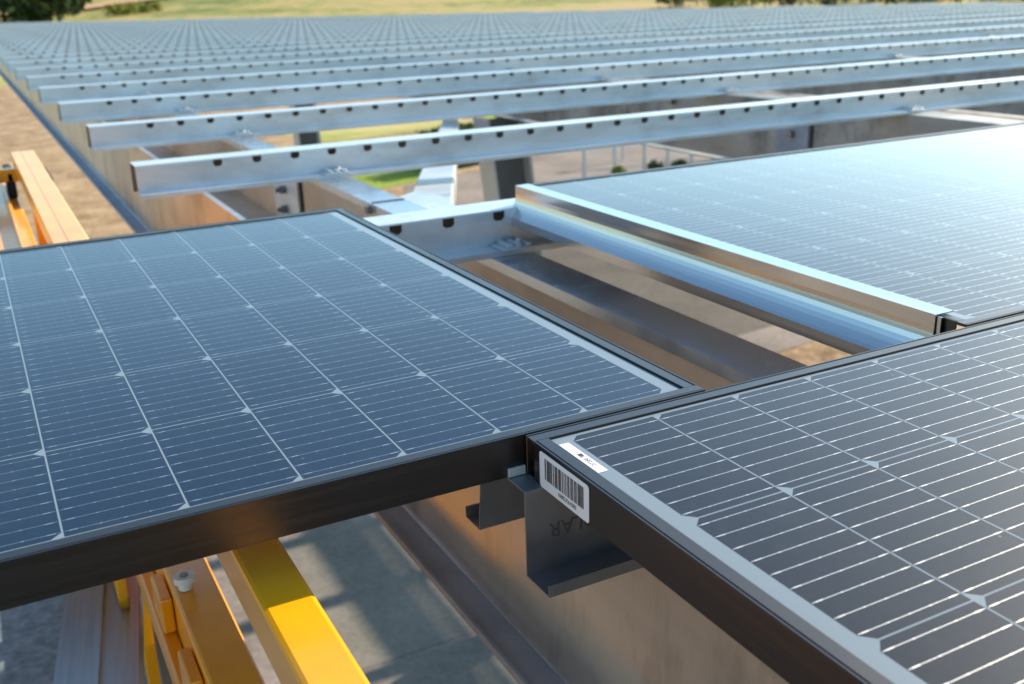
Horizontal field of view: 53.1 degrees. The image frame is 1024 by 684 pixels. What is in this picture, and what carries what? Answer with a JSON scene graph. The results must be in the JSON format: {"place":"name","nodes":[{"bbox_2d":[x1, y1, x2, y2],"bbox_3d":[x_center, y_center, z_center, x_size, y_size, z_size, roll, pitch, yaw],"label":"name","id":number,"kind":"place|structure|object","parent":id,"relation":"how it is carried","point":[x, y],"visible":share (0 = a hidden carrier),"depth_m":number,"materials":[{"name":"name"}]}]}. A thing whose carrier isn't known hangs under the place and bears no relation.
{"place":"outdoors","nodes":[
{"label":"outdoors","id":0,"kind":"place"},
{"bbox_2d":[0,76,7,85],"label":"meadow","id":1,"kind":"structure","parent":0,"point":[3,82],"depth_m":62.78,"materials":[{"name":"yellow plant"}]},
{"bbox_2d":[54,0,143,13],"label":"dirt path","id":2,"kind":"structure","parent":0,"point":[95,5],"depth_m":251.80,"materials":[{"name":"brown soil"}]},
{"bbox_2d":[351,166,458,188],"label":"lawn","id":3,"kind":"structure","parent":0,"point":[383,180],"depth_m":25.62,"materials":[{"name":"green plant"}]},
{"bbox_2d":[104,112,806,390],"bbox_3d":[-7.490,-4.365,15.112,0.348,0.183,37.200,-11,21,-26],"label":"rafter","id":4,"kind":"object","parent":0,"point":[707,357],"visible":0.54,"depth_m":1.63,"materials":[{"name":"metal"}]},
{"bbox_2d":[0,21,81,24],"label":"purlin","id":5,"kind":"object","parent":4,"relation":"on","point":[45,22],"visible":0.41,"depth_m":28.85,"materials":[{"name":"metal"}]},
{"bbox_2d":[5,21,94,24],"bbox_3d":[-12.991,-8.629,27.853,3.499,0.075,0.159,-11,21,-26],"label":"purlin","id":6,"kind":"object","parent":4,"relation":"on","point":[57,22],"visible":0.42,"depth_m":28.01,"materials":[{"name":"metal"}]},
{"bbox_2d":[0,20,122,25],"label":"purlin","id":7,"kind":"object","parent":4,"relation":"on","point":[55,23],"visible":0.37,"depth_m":27.19,"materials":[{"name":"metal"}]},
{"bbox_2d":[7,18,221,26],"bbox_3d":[-10.059,-7.747,24.982,5.896,0.075,0.159,-11,21,-26],"label":"purlin","id":8,"kind":"object","parent":4,"relation":"on","point":[111,22],"visible":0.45,"depth_m":25.07,"materials":[{"name":"metal"}]},
{"bbox_2d":[0,17,258,27],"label":"purlin","id":9,"kind":"object","parent":4,"relation":"on","point":[126,22],"visible":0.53,"depth_m":24.32,"materials":[{"name":"metal"}]},
{"bbox_2d":[0,15,382,30],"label":"purlin","id":10,"kind":"object","parent":4,"relation":"on","point":[186,23],"visible":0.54,"depth_m":21.16,"materials":[{"name":"metal"}]},
{"bbox_2d":[0,14,430,31],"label":"purlin","id":11,"kind":"object","parent":4,"relation":"on","point":[210,23],"visible":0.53,"depth_m":20.43,"materials":[{"name":"metal"}]},
{"bbox_2d":[0,12,483,32],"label":"purlin","id":12,"kind":"object","parent":4,"relation":"on","point":[233,23],"visible":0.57,"depth_m":19.68,"materials":[{"name":"metal"}]},
{"bbox_2d":[0,11,534,34],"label":"purlin","id":13,"kind":"object","parent":4,"relation":"on","point":[255,23],"visible":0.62,"depth_m":18.91,"materials":[{"name":"metal"}]},
{"bbox_2d":[0,9,638,37],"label":"purlin","id":14,"kind":"object","parent":4,"relation":"on","point":[303,23],"visible":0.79,"depth_m":17.33,"materials":[{"name":"metal"}]},
{"bbox_2d":[0,8,695,38],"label":"purlin","id":15,"kind":"object","parent":4,"relation":"on","point":[329,24],"visible":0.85,"depth_m":16.51,"materials":[{"name":"metal"}]},
{"bbox_2d":[0,6,752,40],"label":"purlin","id":16,"kind":"object","parent":4,"relation":"on","point":[355,24],"visible":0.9,"depth_m":15.71,"materials":[{"name":"metal"}]},
{"bbox_2d":[0,62,788,683],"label":"edge beam","id":17,"kind":"structure","parent":4,"relation":"attached to","point":[640,626],"depth_m":1.21,"materials":[{"name":"metal"}]},
{"bbox_2d":[0,5,813,43],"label":"purlin","id":18,"kind":"object","parent":4,"relation":"on","point":[109,37],"visible":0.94,"depth_m":14.87,"materials":[{"name":"metal"}]},
{"bbox_2d":[400,119,458,208],"bbox_3d":[-0.309,-0.856,4.616,0.134,0.454,4.954,-3,19,-2],"label":"diagonal brace","id":19,"kind":"object","parent":4,"relation":"attached to","point":[434,187],"visible":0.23,"depth_m":2.78,"materials":[{"name":"silver metal"}]},
{"bbox_2d":[0,4,878,45],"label":"purlin","id":20,"kind":"object","parent":4,"relation":"on","point":[205,35],"visible":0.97,"depth_m":14.02,"materials":[{"name":"metal"}]},
{"bbox_2d":[363,198,566,263],"bbox_3d":[6.241,-1.465,4.964,15.151,0.076,0.172,-11,21,-26],"label":"purlin","id":21,"kind":"object","parent":4,"relation":"on","point":[466,233],"visible":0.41,"depth_m":1.83,"materials":[{"name":"metal"}]},
{"bbox_2d":[511,184,953,354],"bbox_3d":[0.232,-0.124,1.484,0.045,0.070,0.948,-11,21,-26],"label":"mounting rail","id":22,"kind":"object","parent":21,"relation":"attached to","point":[849,316],"visible":0.95,"depth_m":1.35,"materials":[{"name":"metal"}]},
{"bbox_2d":[531,122,1023,334],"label":"solar panel","id":23,"kind":"object","parent":21,"relation":"on","point":[937,219],"visible":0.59,"depth_m":1.63,"materials":[{"name":"blue"}]},
{"bbox_2d":[0,3,936,48],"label":"purlin","id":24,"kind":"object","parent":4,"relation":"on","point":[300,33],"visible":0.46,"depth_m":13.13,"materials":[{"name":"metal"}]},
{"bbox_2d":[0,2,997,52],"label":"purlin","id":25,"kind":"object","parent":4,"relation":"on","point":[374,32],"visible":0.47,"depth_m":12.23,"materials":[{"name":"metal"}]},
{"bbox_2d":[0,2,1023,61],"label":"purlin","id":26,"kind":"object","parent":4,"relation":"on","point":[70,51],"visible":0.43,"depth_m":11.23,"materials":[{"name":"metal"}]},
{"bbox_2d":[1,5,1023,66],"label":"purlin","id":27,"kind":"object","parent":4,"relation":"on","point":[5,60],"visible":0.44,"depth_m":10.19,"materials":[{"name":"metal"}]},
{"bbox_2d":[7,8,1023,72],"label":"purlin","id":28,"kind":"object","parent":4,"relation":"on","point":[12,66],"visible":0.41,"depth_m":9.15,"materials":[{"name":"metal"}]},
{"bbox_2d":[15,12,1023,80],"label":"purlin","id":29,"kind":"object","parent":4,"relation":"on","point":[22,74],"visible":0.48,"depth_m":8.13,"materials":[{"name":"metal"}]},
{"bbox_2d":[26,18,1023,90],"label":"purlin","id":30,"kind":"object","parent":4,"relation":"on","point":[34,83],"visible":0.8,"depth_m":7.10,"materials":[{"name":"metal"}]},
{"bbox_2d":[38,25,1023,104],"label":"purlin","id":31,"kind":"object","parent":4,"relation":"on","point":[54,94],"visible":1,"depth_m":6.07,"materials":[{"name":"metal"}]},
{"bbox_2d":[57,35,1023,122],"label":"purlin","id":32,"kind":"object","parent":4,"relation":"on","point":[129,107],"visible":1,"depth_m":5.04,"materials":[{"name":"metal"}]},
{"bbox_2d":[465,464,642,597],"bbox_3d":[6.694,-1.199,4.132,15.164,0.084,0.153,-11,21,-26],"label":"purlin","id":33,"kind":"object","parent":4,"relation":"on","point":[568,549],"visible":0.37,"depth_m":0.83,"materials":[{"name":"grey metal"}]},
{"bbox_2d":[0,208,705,610],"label":"solar panel","id":34,"kind":"object","parent":33,"relation":"on","point":[174,396],"visible":0.84,"depth_m":0.94,"materials":[{"name":"blue"}]},
{"bbox_2d":[526,313,1023,683],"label":"solar panel","id":35,"kind":"object","parent":33,"relation":"on","point":[856,519],"visible":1,"depth_m":0.71,"materials":[{"name":"grey"}]},
{"bbox_2d":[86,50,1023,151],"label":"purlin","id":36,"kind":"object","parent":4,"relation":"on","point":[150,133],"visible":1,"depth_m":4.01,"materials":[{"name":"metal"}]},
{"bbox_2d":[130,76,1023,199],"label":"purlin","id":37,"kind":"object","parent":4,"relation":"on","point":[169,177],"visible":1,"depth_m":2.98,"materials":[{"name":"metal"}]},
{"bbox_2d":[205,144,813,683],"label":"pavement","id":38,"kind":"structure","parent":0,"point":[569,166],"depth_m":23.37,"materials":[{"name":"concrete"}]},
{"bbox_2d":[289,104,320,145],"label":"column","id":39,"kind":"structure","parent":38,"relation":"on","point":[307,138],"depth_m":9.59,"materials":[{"name":"metal"}]},
{"bbox_2d":[278,513,473,669],"bbox_3d":[-1.919,1.347,9.607,1.350,0.001,5.780,-11,21,-26],"label":"concrete strip","id":40,"kind":"object","parent":38,"relation":"on","point":[379,596],"depth_m":7.86,"materials":[{"name":"grey concrete"}]},
{"bbox_2d":[364,635,517,683],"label":"concrete apron","id":41,"kind":"object","parent":38,"relation":"on","point":[472,660],"depth_m":6.94,"materials":[{"name":"grey concrete"}]},
{"bbox_2d":[473,117,543,256],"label":"column","id":42,"kind":"structure","parent":38,"relation":"on","point":[500,179],"depth_m":6.45,"materials":[{"name":"metal"}]},
{"bbox_2d":[397,69,1023,159],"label":"rafter","id":43,"kind":"object","parent":42,"relation":"on","point":[737,145],"visible":0.2,"depth_m":4.28,"materials":[{"name":"metal"}]},
{"bbox_2d":[4,20,145,25],"bbox_3d":[-11.658,-8.162,26.352,4.404,0.075,0.159,-11,21,-26],"label":"purlin","id":44,"kind":"object","parent":43,"relation":"on","point":[68,23],"visible":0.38,"depth_m":26.51,"materials":[{"name":"metal"}]},
{"bbox_2d":[0,19,183,26],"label":"purlin","id":45,"kind":"object","parent":43,"relation":"on","point":[95,22],"visible":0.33,"depth_m":25.82,"materials":[{"name":"metal"}]},
{"bbox_2d":[0,17,281,28],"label":"purlin","id":46,"kind":"object","parent":43,"relation":"on","point":[141,22],"visible":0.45,"depth_m":23.56,"materials":[{"name":"metal"}]},
{"bbox_2d":[2,16,341,29],"bbox_3d":[-7.300,-6.831,22.026,7.884,0.075,0.159,-11,21,-26],"label":"purlin","id":47,"kind":"object","parent":43,"relation":"on","point":[168,23],"visible":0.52,"depth_m":21.94,"materials":[{"name":"metal"}]},
{"bbox_2d":[0,10,583,35],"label":"purlin","id":48,"kind":"object","parent":43,"relation":"on","point":[279,23],"visible":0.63,"depth_m":18.10,"materials":[{"name":"metal"}]},
{"bbox_2d":[610,165,626,173],"bbox_3d":[2.540,-4.048,24.582,0.418,0.420,0.432,-2,19,1],"label":"shrub","id":49,"kind":"object","parent":38,"relation":"on","point":[617,169],"visible":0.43,"depth_m":24.50,"materials":[{"name":"green plant"}]},
{"bbox_2d":[582,145,716,176],"bbox_3d":[3.911,-5.139,25.727,5.314,1.500,0.146,-14,22,-31],"label":"wire fence","id":50,"kind":"object","parent":38,"relation":"on","point":[644,151],"visible":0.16,"depth_m":25.23,"materials":[{"name":"metal"}]},
{"bbox_2d":[646,159,666,168],"bbox_3d":[3.510,-4.207,24.854,0.535,0.488,0.482,-11,21,-26],"label":"shrub","id":51,"kind":"object","parent":38,"relation":"on","point":[652,164],"visible":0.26,"depth_m":24.75,"materials":[{"name":"green plant"}]},
{"bbox_2d":[670,158,686,165],"bbox_3d":[4.155,-4.391,25.494,0.450,0.345,0.350,-11,21,-26],"label":"shrub","id":52,"kind":"object","parent":38,"relation":"on","point":[679,162],"visible":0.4,"depth_m":25.42,"materials":[{"name":"green plant"}]},
{"bbox_2d":[0,0,1023,85],"bbox_3d":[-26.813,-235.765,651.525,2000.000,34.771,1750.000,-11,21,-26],"label":"ground","id":53,"kind":"structure","parent":0,"point":[193,9],"depth_m":204.57,"materials":[{"name":"plant"}]},
{"bbox_2d":[0,0,14,17],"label":"tree","id":54,"kind":"object","parent":53,"relation":"on","point":[9,10],"visible":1,"depth_m":162.99,"materials":[{"name":"green plant"}]},
{"bbox_2d":[0,3,18,22],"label":"tree","id":55,"kind":"object","parent":53,"relation":"on","point":[5,17],"visible":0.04,"depth_m":184.70,"materials":[{"name":"green plant"}]},
{"bbox_2d":[0,0,91,21],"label":"tree","id":56,"kind":"object","parent":53,"relation":"on","point":[31,10],"visible":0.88,"depth_m":171.57,"materials":[{"name":"green plant"}]},
{"bbox_2d":[101,2,125,16],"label":"tree","id":57,"kind":"object","parent":53,"relation":"on","point":[109,10],"visible":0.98,"depth_m":209.45,"materials":[{"name":"green plant"}]},
{"bbox_2d":[117,1,136,15],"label":"tree","id":58,"kind":"object","parent":53,"relation":"on","point":[129,9],"visible":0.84,"depth_m":212.49,"materials":[{"name":"green plant"}]},
{"bbox_2d":[126,0,143,14],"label":"tree","id":59,"kind":"object","parent":53,"relation":"on","point":[139,9],"visible":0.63,"depth_m":215.30,"materials":[{"name":"green plant"}]},
{"bbox_2d":[137,0,153,12],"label":"tree","id":60,"kind":"object","parent":53,"relation":"on","point":[148,5],"visible":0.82,"depth_m":217.95,"materials":[{"name":"green plant"}]},
{"bbox_2d":[145,0,163,11],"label":"tree","id":61,"kind":"object","parent":53,"relation":"on","point":[157,6],"visible":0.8,"depth_m":220.76,"materials":[{"name":"green plant"}]},
{"bbox_2d":[653,0,683,7],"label":"tree","id":62,"kind":"object","parent":53,"relation":"on","point":[664,2],"visible":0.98,"depth_m":177.17,"materials":[{"name":"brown plant"}]},
{"bbox_2d":[673,0,692,6],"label":"tree","id":63,"kind":"object","parent":53,"relation":"on","point":[682,2],"visible":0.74,"depth_m":179.95,"materials":[{"name":"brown plant"}]},
{"bbox_2d":[706,0,742,7],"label":"tree","id":64,"kind":"object","parent":53,"relation":"on","point":[718,3],"visible":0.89,"depth_m":162.56,"materials":[{"name":"green plant"}]},
{"bbox_2d":[736,0,757,6],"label":"tree","id":65,"kind":"object","parent":53,"relation":"on","point":[752,3],"visible":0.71,"depth_m":174.19,"materials":[{"name":"green plant"}]},
{"bbox_2d":[754,0,771,6],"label":"tree","id":66,"kind":"object","parent":53,"relation":"on","point":[766,1],"visible":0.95,"depth_m":165.57,"materials":[{"name":"green plant"}]},
{"bbox_2d":[769,0,796,5],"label":"tree","id":67,"kind":"object","parent":53,"relation":"on","point":[782,2],"visible":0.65,"depth_m":166.66,"materials":[{"name":"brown plant"}]},
{"bbox_2d":[781,0,808,5],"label":"tree","id":68,"kind":"object","parent":53,"relation":"on","point":[790,2],"visible":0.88,"depth_m":164.42,"materials":[{"name":"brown plant"}]},
{"bbox_2d":[804,0,826,5],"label":"tree","id":69,"kind":"object","parent":53,"relation":"on","point":[810,2],"visible":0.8,"depth_m":162.16,"materials":[{"name":"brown plant"}]},
{"bbox_2d":[630,51,1023,119],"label":"rafter","id":70,"kind":"object","parent":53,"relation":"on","point":[1014,110],"visible":0.05,"depth_m":6.12,"materials":[{"name":"metal"}]},
{"bbox_2d":[0,16,316,29],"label":"purlin","id":71,"kind":"object","parent":70,"relation":"on","point":[157,22],"visible":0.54,"depth_m":22.77,"materials":[{"name":"metal"}]},
{"bbox_2d":[820,0,843,5],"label":"tree","id":72,"kind":"object","parent":53,"relation":"on","point":[827,2],"visible":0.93,"depth_m":158.56,"materials":[{"name":"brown plant"}]},
{"bbox_2d":[858,0,880,1],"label":"tree","id":73,"kind":"object","parent":53,"relation":"on","point":[870,0],"visible":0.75,"depth_m":172.48,"materials":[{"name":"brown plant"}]},
{"bbox_2d":[884,0,915,3],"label":"tree","id":74,"kind":"object","parent":53,"relation":"on","point":[901,1],"visible":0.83,"depth_m":159.98,"materials":[{"name":"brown plant"}]},
{"bbox_2d":[907,0,935,2],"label":"tree","id":75,"kind":"object","parent":53,"relation":"on","point":[922,1],"visible":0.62,"depth_m":165.44,"materials":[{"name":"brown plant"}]},
{"bbox_2d":[918,48,1023,57],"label":"rafter","id":76,"kind":"object","parent":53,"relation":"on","point":[972,53],"depth_m":8.08,"materials":[{"name":"metal"}]},
{"bbox_2d":[0,79,1023,365],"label":"straw field","id":77,"kind":"structure","parent":0,"point":[22,127],"depth_m":28.32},
{"bbox_2d":[285,119,472,142],"bbox_3d":[-5.455,-7.883,36.911,6.656,0.001,7.922,-13,22,-31],"label":"dry patch","id":78,"kind":"object","parent":77,"relation":"on","point":[340,135],"depth_m":34.72,"materials":[{"name":"yellow plant"}]},
{"bbox_2d":[415,117,530,167],"bbox_3d":[-0.942,-5.413,27.681,1.098,1.051,3.794,14,24,38],"label":"hedge","id":79,"kind":"object","parent":77,"relation":"on","point":[462,126],"visible":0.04,"depth_m":26.85,"materials":[{"name":"green plant"}]},
{"bbox_2d":[543,247,771,335],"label":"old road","id":80,"kind":"structure","parent":0,"point":[723,318],"depth_m":15.29,"materials":[{"name":"grey asphalt"}]},
{"label":"service road","id":81,"kind":"structure","parent":0,"visible":0},
{"bbox_2d":[0,150,369,683],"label":"lift basket","id":82,"kind":"object","parent":81,"relation":"on","point":[189,615],"visible":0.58,"depth_m":1.20,"materials":[{"name":"yellow metal"}]},
{"bbox_2d":[53,576,143,683],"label":"aluminium profile","id":83,"kind":"object","parent":82,"relation":"in","point":[101,637],"visible":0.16,"depth_m":1.60,"materials":[{"name":"silver metal"}]},
{"bbox_2d":[151,621,172,683],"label":"spare tube","id":84,"kind":"object","parent":82,"relation":"in","point":[165,677],"depth_m":1.74,"materials":[{"name":"metal"}]}
]}

